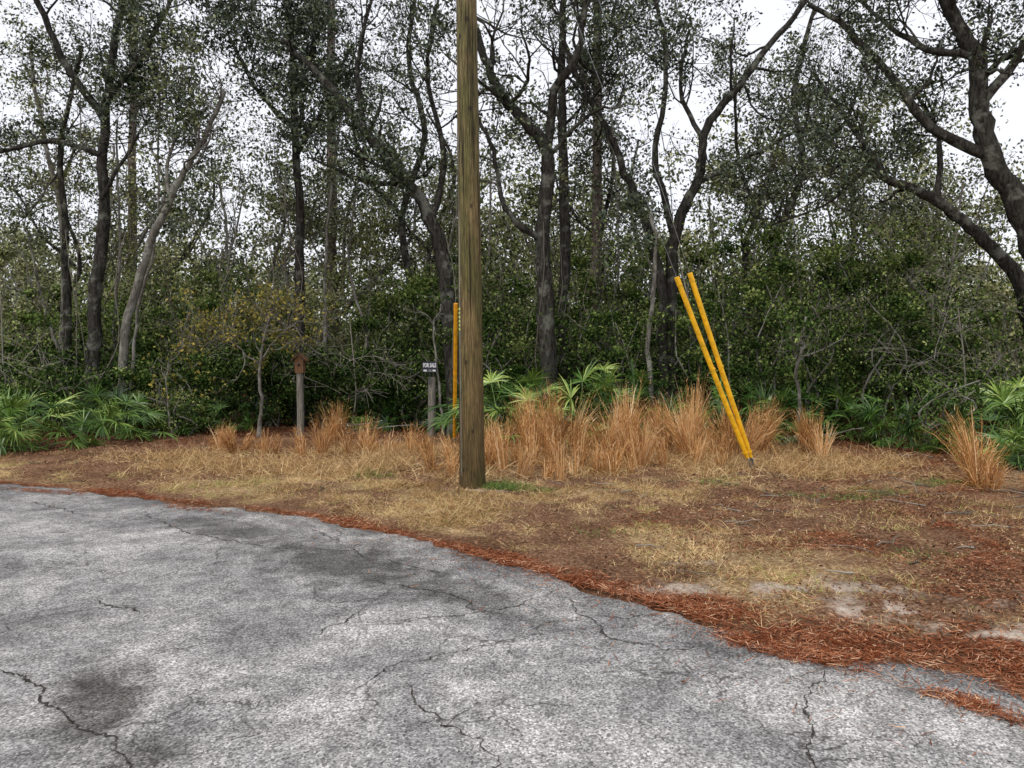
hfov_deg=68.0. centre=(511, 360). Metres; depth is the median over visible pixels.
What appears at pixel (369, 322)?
shrub
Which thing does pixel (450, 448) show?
broomsedge clump
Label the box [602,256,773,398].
shrub
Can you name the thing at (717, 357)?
guy wire
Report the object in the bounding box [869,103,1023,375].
oak tree
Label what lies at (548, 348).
oak tree
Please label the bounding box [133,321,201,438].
oak sapling
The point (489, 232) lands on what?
slim tree
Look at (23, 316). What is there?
shrub
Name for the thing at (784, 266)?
shrub
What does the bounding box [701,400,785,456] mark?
broomsedge clump
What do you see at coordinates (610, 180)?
oak tree
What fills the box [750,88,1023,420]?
oak tree
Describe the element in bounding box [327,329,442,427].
shrub
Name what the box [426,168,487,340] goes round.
slim tree
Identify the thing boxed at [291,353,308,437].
birdhouse post
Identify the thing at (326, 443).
broomsedge clump
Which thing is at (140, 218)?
oak tree
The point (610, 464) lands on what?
broomsedge clump
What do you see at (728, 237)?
slim tree
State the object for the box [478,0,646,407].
oak tree
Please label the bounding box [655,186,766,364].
slim tree
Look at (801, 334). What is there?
oak sapling
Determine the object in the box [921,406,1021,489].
broomsedge clump
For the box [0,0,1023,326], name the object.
sky
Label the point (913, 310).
shrub
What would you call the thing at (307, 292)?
shrub
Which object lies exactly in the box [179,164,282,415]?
slim tree
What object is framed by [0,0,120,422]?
oak tree
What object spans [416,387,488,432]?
palmetto
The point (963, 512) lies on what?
fallen sticks
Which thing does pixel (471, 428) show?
utility pole
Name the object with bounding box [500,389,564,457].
broomsedge clump
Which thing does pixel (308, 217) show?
oak tree
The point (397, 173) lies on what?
oak tree
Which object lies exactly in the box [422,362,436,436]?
for sale sign
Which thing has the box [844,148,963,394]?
oak tree
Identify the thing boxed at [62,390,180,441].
palmetto
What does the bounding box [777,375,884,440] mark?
palmetto
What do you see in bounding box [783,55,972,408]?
oak tree
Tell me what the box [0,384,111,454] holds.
palmetto
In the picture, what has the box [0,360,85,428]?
shrub
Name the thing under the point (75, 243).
oak tree
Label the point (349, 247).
slim tree
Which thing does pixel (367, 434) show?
broomsedge clump
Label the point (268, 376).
shrub
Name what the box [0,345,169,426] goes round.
shrub
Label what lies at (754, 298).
shrub
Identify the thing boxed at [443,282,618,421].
shrub
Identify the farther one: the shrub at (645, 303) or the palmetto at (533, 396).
the shrub at (645, 303)
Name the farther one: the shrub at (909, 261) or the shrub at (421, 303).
the shrub at (421, 303)
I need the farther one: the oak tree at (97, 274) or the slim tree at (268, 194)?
the slim tree at (268, 194)
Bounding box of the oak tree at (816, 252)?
[776,186,923,319]
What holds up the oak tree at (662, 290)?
on the ground at (556, 545)
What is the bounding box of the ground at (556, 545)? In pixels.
[0,377,1023,696]
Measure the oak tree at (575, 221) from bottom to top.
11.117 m
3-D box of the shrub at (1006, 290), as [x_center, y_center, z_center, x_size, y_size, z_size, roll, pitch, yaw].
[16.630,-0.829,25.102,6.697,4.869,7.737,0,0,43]
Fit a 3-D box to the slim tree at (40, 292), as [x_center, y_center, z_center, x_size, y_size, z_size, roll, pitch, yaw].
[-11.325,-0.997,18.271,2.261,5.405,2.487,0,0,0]
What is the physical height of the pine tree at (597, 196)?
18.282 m
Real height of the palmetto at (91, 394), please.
1.364 m
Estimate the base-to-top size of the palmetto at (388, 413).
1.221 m
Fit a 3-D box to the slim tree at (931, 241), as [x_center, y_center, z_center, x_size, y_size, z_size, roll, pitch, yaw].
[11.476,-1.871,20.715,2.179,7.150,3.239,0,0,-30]
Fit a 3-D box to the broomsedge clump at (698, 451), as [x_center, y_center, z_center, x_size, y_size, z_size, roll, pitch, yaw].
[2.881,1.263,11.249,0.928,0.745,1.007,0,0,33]
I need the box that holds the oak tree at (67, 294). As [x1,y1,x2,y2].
[0,0,148,425]
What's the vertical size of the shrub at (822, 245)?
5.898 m
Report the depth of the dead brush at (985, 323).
13.72 m
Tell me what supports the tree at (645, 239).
on the ground at (556, 545)
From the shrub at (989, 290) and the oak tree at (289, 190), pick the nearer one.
the shrub at (989, 290)
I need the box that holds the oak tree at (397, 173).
[213,0,482,436]
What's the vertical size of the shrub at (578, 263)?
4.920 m
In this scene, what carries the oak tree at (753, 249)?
on the ground at (556, 545)
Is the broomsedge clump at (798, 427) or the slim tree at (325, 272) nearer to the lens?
the broomsedge clump at (798, 427)
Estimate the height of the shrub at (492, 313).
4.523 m
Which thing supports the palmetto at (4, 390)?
on the ground at (556, 545)
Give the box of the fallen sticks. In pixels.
[29,433,1023,574]
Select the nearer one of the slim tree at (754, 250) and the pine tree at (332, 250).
the slim tree at (754, 250)
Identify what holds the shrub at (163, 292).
on the ground at (556, 545)
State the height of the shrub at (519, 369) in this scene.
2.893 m
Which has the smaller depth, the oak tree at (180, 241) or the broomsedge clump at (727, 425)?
the broomsedge clump at (727, 425)
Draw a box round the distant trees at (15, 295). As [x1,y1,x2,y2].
[0,203,1023,386]
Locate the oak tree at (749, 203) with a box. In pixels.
[692,113,860,354]
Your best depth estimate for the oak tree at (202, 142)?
16.39 m
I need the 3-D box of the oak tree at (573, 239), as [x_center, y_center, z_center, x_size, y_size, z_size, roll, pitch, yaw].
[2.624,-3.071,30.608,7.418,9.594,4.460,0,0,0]
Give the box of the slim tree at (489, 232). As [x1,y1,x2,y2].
[414,115,545,326]
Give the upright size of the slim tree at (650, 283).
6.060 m
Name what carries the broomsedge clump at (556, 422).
on the ground at (556, 545)
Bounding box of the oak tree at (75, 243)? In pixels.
[0,48,153,384]
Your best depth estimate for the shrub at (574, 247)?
25.16 m
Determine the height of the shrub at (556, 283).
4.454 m
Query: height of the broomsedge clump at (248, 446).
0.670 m
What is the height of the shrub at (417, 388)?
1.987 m
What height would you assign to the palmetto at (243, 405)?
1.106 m
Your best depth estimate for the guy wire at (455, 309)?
13.29 m
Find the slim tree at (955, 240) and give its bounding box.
[885,168,1005,426]
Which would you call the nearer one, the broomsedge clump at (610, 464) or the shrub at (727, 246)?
the broomsedge clump at (610, 464)
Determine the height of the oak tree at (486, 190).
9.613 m
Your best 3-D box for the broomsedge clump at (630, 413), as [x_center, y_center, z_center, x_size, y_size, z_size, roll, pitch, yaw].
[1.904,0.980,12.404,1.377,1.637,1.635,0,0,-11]
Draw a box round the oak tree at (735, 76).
[672,0,960,383]
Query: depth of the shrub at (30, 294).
20.62 m
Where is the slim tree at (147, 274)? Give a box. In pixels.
[103,84,234,424]
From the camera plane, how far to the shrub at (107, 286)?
25.64 m
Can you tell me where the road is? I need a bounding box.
[0,484,1023,767]
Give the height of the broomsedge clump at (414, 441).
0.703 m
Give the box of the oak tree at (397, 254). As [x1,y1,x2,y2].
[270,143,457,413]
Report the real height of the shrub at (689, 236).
6.316 m
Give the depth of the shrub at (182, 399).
15.64 m
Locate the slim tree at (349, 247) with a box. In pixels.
[306,93,388,389]
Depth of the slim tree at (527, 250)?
18.60 m
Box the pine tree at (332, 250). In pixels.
[278,0,422,394]
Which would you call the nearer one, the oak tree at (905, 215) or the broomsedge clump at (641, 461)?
the broomsedge clump at (641, 461)
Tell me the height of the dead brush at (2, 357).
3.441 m
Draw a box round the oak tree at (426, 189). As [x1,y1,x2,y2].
[329,51,536,360]
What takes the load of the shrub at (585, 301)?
on the ground at (556, 545)
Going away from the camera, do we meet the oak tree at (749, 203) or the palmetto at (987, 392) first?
the palmetto at (987, 392)
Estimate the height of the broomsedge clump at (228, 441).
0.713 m
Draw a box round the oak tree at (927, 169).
[839,112,1003,385]
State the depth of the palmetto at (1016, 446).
10.74 m
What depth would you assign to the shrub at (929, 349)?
14.60 m
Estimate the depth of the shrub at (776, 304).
21.30 m
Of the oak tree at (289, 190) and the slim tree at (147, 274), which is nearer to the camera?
the slim tree at (147, 274)
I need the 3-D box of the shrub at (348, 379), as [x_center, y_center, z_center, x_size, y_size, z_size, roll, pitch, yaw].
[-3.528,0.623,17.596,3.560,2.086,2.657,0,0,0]
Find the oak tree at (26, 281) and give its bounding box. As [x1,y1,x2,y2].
[0,191,75,381]
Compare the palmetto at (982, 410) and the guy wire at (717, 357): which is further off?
the palmetto at (982, 410)
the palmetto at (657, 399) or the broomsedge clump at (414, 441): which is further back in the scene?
the palmetto at (657, 399)
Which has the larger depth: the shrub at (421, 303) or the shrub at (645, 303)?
the shrub at (421, 303)
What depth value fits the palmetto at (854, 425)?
13.96 m
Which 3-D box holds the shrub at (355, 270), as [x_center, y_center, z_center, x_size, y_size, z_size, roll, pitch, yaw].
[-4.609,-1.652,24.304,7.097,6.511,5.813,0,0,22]
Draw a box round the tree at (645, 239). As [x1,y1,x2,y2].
[586,156,677,420]
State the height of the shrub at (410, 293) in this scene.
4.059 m
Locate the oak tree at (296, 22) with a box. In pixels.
[134,0,402,426]
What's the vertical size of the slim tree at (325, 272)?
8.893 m
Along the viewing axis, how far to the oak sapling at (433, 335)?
15.78 m
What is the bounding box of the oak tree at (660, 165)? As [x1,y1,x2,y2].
[551,57,733,350]
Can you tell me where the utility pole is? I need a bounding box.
[456,0,485,488]
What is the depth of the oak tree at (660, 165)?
25.22 m
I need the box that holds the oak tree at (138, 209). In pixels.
[29,118,199,365]
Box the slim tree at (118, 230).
[53,121,182,423]
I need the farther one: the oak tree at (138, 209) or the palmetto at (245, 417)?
the oak tree at (138, 209)
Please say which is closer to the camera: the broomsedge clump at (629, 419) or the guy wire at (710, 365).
the guy wire at (710, 365)
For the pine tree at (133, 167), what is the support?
on the ground at (556, 545)
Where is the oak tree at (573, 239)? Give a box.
[485,170,665,387]
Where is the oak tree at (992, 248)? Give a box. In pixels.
[699,0,1023,329]
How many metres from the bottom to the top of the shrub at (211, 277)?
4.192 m
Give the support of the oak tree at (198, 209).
on the ground at (556, 545)
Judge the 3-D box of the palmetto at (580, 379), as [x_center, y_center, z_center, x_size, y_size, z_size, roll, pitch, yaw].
[1.030,0.848,14.210,3.967,1.908,3.328,0,0,45]
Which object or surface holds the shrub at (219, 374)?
on the ground at (556, 545)
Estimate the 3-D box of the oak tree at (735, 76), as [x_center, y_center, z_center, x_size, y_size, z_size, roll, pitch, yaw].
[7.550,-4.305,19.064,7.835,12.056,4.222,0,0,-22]
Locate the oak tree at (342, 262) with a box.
[244,121,405,409]
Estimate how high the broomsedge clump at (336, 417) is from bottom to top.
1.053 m
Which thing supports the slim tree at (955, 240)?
on the ground at (556, 545)
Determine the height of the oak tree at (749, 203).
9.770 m
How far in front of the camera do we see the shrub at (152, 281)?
24.90 m
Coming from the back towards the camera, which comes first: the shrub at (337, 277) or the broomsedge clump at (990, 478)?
the shrub at (337, 277)
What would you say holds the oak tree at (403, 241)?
on the ground at (556, 545)
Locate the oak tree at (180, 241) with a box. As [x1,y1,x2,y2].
[137,119,270,332]
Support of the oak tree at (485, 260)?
on the ground at (556, 545)
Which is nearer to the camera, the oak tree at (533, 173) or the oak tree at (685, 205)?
the oak tree at (685, 205)
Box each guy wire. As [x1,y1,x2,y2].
[453,186,457,439]
[568,0,751,468]
[599,1,754,466]
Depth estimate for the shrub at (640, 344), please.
15.77 m
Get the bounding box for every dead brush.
[0,294,104,406]
[140,302,267,425]
[279,299,418,430]
[861,236,1023,426]
[935,271,1023,414]
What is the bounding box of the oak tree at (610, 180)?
[486,28,709,344]
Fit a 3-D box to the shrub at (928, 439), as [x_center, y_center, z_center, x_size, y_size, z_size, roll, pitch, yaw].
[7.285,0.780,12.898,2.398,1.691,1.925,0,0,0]
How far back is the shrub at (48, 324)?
18.33 m
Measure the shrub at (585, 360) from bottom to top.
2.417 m
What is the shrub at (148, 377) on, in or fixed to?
on the ground at (556, 545)
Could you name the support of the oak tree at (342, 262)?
on the ground at (556, 545)
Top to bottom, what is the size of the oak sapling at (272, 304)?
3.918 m
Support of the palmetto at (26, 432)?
on the ground at (556, 545)
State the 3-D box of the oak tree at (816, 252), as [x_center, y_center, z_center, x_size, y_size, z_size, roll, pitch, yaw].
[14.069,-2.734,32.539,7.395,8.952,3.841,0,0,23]
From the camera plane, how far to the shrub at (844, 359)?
17.39 m
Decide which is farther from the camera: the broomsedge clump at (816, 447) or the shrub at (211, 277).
the shrub at (211, 277)
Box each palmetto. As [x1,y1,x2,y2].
[0,382,55,431]
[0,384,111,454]
[0,390,59,450]
[29,378,164,437]
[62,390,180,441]
[130,393,217,435]
[197,391,273,429]
[206,398,277,433]
[293,385,371,424]
[338,387,420,429]
[341,386,438,432]
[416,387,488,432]
[418,367,618,446]
[424,369,543,436]
[445,359,650,444]
[496,386,609,448]
[563,358,700,439]
[587,378,714,437]
[658,367,786,444]
[703,382,828,448]
[715,376,846,439]
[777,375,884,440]
[816,400,911,447]
[848,391,980,452]
[915,374,1023,469]
[916,374,1023,463]
[939,381,1023,443]
[975,424,1023,471]
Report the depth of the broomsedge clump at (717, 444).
11.92 m
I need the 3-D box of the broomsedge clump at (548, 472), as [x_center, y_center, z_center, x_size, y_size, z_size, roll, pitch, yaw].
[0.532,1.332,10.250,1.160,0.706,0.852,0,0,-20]
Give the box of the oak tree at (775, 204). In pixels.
[673,65,899,419]
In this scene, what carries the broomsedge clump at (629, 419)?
on the ground at (556, 545)
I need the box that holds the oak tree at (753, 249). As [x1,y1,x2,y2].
[679,187,849,358]
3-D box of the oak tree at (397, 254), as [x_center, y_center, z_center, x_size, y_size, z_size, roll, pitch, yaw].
[-4.297,-2.329,23.563,7.300,8.089,4.476,0,0,28]
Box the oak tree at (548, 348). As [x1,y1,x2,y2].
[383,0,710,407]
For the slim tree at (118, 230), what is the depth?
19.04 m
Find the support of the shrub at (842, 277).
on the ground at (556, 545)
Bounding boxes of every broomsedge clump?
[206,420,259,452]
[207,422,242,453]
[252,430,283,454]
[288,413,356,456]
[313,399,356,444]
[348,412,387,451]
[360,428,404,452]
[396,421,430,456]
[402,430,459,475]
[434,413,508,459]
[484,415,518,468]
[487,418,571,470]
[492,389,535,448]
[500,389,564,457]
[508,383,573,451]
[513,381,573,459]
[515,440,580,479]
[527,422,613,473]
[563,390,601,452]
[570,413,635,466]
[585,376,660,454]
[586,436,636,475]
[592,392,671,455]
[606,408,681,467]
[629,410,669,460]
[634,398,678,457]
[644,388,718,461]
[665,367,722,452]
[684,422,741,468]
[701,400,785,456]
[702,412,756,458]
[738,395,797,454]
[777,404,838,454]
[791,415,847,458]
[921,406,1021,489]
[975,453,1017,491]
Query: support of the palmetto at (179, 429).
on the ground at (556, 545)
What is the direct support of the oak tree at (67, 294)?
on the ground at (556, 545)
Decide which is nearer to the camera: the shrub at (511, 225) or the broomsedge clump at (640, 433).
the broomsedge clump at (640, 433)
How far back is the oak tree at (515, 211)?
23.66 m
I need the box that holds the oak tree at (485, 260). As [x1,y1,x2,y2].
[408,142,535,343]
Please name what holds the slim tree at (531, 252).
on the ground at (556, 545)
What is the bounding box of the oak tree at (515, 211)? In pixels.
[450,91,625,362]
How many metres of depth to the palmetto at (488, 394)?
15.15 m
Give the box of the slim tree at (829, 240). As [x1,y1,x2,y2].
[790,170,856,368]
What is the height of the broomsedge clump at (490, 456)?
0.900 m
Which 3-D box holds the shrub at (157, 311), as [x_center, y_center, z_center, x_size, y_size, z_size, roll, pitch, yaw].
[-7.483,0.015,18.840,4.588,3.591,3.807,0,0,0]
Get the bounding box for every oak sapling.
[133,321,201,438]
[164,255,349,437]
[403,277,457,436]
[755,276,879,434]
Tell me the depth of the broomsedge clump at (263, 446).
12.83 m
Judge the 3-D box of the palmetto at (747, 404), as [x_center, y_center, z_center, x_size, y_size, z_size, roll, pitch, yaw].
[4.606,1.021,13.981,2.377,1.356,2.082,0,0,0]
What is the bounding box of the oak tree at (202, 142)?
[74,0,265,432]
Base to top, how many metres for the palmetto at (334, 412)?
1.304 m
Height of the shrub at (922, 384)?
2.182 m
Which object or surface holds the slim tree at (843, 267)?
on the ground at (556, 545)
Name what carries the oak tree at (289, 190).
on the ground at (556, 545)
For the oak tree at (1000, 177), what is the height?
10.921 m
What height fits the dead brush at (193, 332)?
3.424 m
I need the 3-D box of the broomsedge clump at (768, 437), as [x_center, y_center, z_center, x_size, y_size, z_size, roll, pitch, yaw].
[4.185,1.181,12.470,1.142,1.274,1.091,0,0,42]
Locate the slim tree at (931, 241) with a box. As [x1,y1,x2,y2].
[870,160,985,400]
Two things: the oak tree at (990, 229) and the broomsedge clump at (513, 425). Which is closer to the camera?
the broomsedge clump at (513, 425)
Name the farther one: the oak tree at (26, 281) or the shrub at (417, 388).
the oak tree at (26, 281)
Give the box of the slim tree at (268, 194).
[235,187,333,389]
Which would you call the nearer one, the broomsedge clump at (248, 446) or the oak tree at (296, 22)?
the broomsedge clump at (248, 446)
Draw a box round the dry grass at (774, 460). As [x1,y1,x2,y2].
[0,432,1023,634]
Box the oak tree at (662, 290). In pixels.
[504,0,685,429]
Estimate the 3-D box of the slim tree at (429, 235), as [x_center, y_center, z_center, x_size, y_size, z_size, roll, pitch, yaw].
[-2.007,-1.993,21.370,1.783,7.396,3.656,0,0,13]
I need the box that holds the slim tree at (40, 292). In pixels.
[0,215,85,355]
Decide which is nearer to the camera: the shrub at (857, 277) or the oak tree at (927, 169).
the shrub at (857, 277)
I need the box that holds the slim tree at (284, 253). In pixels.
[240,219,330,352]
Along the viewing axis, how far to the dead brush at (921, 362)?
14.01 m
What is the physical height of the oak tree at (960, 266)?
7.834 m
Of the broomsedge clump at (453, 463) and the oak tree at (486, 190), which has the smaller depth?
the broomsedge clump at (453, 463)
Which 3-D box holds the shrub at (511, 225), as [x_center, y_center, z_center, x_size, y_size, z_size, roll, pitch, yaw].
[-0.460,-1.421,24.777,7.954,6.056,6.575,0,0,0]
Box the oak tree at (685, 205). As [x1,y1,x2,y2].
[546,0,946,429]
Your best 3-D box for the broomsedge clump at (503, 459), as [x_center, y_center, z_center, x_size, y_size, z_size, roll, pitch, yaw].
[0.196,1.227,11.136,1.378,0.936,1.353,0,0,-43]
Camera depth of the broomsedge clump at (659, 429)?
12.12 m
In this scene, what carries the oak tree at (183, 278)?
on the ground at (556, 545)
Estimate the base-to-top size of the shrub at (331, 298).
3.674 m
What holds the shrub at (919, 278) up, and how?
on the ground at (556, 545)
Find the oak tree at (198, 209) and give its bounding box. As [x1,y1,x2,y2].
[138,141,288,403]
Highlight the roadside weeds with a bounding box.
[347,464,968,559]
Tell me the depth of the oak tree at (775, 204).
19.78 m
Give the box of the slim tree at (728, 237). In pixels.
[686,204,778,391]
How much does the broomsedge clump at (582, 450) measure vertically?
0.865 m
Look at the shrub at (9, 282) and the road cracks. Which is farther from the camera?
the shrub at (9, 282)
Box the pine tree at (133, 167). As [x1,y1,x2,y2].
[57,1,180,386]
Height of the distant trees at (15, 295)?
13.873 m
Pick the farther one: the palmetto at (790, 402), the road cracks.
the palmetto at (790, 402)
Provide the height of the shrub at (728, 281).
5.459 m
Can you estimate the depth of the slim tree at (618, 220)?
17.91 m
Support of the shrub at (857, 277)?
on the ground at (556, 545)
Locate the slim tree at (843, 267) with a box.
[798,169,889,371]
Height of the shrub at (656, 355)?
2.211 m
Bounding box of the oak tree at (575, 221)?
[503,137,635,310]
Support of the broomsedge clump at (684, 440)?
on the ground at (556, 545)
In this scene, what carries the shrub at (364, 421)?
on the ground at (556, 545)
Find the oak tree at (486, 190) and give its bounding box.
[405,113,556,344]
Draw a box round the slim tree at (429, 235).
[407,151,480,356]
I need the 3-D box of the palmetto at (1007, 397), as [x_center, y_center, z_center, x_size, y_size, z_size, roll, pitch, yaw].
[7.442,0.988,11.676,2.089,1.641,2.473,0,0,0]
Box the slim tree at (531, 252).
[480,202,580,317]
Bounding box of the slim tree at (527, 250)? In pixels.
[496,228,587,320]
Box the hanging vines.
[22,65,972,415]
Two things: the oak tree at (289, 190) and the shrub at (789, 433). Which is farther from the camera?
the oak tree at (289, 190)
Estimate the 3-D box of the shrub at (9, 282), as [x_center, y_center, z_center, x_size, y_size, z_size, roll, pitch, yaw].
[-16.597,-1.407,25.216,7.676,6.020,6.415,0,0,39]
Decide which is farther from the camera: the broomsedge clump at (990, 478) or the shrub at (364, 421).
the shrub at (364, 421)
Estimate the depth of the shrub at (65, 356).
17.33 m
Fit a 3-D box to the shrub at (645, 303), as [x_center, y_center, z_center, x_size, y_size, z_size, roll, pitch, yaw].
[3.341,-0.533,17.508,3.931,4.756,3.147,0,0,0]
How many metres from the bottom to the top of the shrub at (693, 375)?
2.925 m
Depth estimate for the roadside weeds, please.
9.19 m
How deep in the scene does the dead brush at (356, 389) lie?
16.51 m
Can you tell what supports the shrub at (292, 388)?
on the ground at (556, 545)
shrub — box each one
[0,223,108,391]
[0,297,210,423]
[0,304,129,415]
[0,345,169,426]
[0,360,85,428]
[1,360,156,435]
[3,261,231,393]
[4,267,173,395]
[13,239,253,406]
[29,343,267,427]
[73,360,234,431]
[79,257,292,418]
[102,232,309,394]
[109,347,292,433]
[122,291,305,422]
[124,389,218,435]
[138,235,364,393]
[149,258,342,419]
[153,341,379,427]
[204,329,338,425]
[239,343,369,425]
[245,340,443,426]
[248,282,410,420]
[265,204,457,375]
[286,342,414,427]
[305,263,440,420]
[308,259,438,416]
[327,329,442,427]
[328,415,410,436]
[346,262,515,419]
[355,347,587,423]
[357,346,445,429]
[371,222,530,360]
[381,316,570,431]
[394,229,550,423]
[402,235,573,418]
[409,219,582,384]
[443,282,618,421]
[484,261,637,393]
[497,346,731,418]
[503,206,654,413]
[507,224,693,398]
[507,294,669,434]
[508,226,665,387]
[552,210,757,404]
[555,310,687,426]
[570,228,742,422]
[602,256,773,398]
[603,347,824,419]
[612,263,770,383]
[614,296,785,437]
[621,197,831,433]
[654,266,856,429]
[676,195,955,430]
[677,256,856,401]
[716,229,891,397]
[722,281,934,439]
[731,341,959,426]
[758,208,1002,433]
[768,219,955,418]
[770,264,959,405]
[779,421,863,447]
[781,279,1021,443]
[799,237,986,414]
[804,218,1023,398]
[806,340,1023,424]
[829,215,1023,432]
[869,362,1019,451]
[873,289,1023,438]
[875,260,1023,387]
[923,240,1023,414]
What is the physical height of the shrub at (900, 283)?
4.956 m
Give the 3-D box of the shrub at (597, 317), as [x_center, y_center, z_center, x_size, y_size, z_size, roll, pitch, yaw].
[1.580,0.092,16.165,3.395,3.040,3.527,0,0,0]
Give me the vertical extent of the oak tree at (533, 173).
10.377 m
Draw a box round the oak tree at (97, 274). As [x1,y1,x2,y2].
[0,0,264,430]
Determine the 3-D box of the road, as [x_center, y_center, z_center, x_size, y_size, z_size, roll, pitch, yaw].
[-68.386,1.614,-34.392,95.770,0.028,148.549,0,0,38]
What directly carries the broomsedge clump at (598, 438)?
on the ground at (556, 545)
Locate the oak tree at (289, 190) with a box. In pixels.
[250,138,352,370]
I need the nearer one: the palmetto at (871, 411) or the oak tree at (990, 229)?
the palmetto at (871, 411)
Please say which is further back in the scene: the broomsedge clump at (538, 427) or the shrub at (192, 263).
the shrub at (192, 263)
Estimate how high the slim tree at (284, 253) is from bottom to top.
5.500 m
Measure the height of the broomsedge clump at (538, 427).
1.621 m
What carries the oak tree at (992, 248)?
on the ground at (556, 545)
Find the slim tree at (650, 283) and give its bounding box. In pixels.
[612,193,736,359]
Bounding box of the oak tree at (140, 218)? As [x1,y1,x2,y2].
[65,118,246,342]
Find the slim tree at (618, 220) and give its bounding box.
[571,81,664,394]
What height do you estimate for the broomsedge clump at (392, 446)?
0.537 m
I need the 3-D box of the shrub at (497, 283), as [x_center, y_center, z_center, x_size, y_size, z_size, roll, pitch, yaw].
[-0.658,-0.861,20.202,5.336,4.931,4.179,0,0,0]
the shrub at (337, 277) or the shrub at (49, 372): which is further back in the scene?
the shrub at (337, 277)
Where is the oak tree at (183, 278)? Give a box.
[137,208,231,341]
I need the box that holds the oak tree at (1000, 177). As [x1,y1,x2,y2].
[791,0,1023,259]
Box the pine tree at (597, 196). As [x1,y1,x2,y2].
[530,0,645,419]
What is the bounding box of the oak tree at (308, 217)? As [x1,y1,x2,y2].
[184,83,381,413]
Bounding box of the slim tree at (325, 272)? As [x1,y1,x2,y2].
[273,79,364,425]
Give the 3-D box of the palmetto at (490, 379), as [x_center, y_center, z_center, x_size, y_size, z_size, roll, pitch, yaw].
[0.116,0.993,14.180,3.540,1.808,3.706,0,0,40]
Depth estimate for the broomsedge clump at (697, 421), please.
12.54 m
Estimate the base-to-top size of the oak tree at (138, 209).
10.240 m
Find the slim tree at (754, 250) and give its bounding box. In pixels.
[693,79,814,425]
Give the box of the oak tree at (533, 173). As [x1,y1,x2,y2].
[396,143,540,359]
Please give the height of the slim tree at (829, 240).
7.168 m
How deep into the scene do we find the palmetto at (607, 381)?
14.16 m
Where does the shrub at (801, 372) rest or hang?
on the ground at (556, 545)
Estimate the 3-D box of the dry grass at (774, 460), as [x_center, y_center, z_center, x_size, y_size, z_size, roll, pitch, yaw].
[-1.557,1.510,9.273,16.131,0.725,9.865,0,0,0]
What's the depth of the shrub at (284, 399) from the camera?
17.83 m
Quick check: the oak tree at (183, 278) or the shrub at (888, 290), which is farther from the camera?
the oak tree at (183, 278)
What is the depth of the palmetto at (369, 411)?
17.21 m
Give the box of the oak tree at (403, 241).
[283,0,456,419]
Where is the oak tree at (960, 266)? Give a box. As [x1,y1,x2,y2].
[880,218,1004,397]
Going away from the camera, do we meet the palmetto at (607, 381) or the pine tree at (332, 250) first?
the palmetto at (607, 381)
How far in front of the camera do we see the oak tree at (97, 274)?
16.85 m
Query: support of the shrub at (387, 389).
on the ground at (556, 545)
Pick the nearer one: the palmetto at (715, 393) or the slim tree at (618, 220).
the palmetto at (715, 393)
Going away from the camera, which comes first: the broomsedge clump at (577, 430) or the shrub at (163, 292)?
the broomsedge clump at (577, 430)
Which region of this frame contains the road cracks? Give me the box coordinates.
[2,501,825,767]

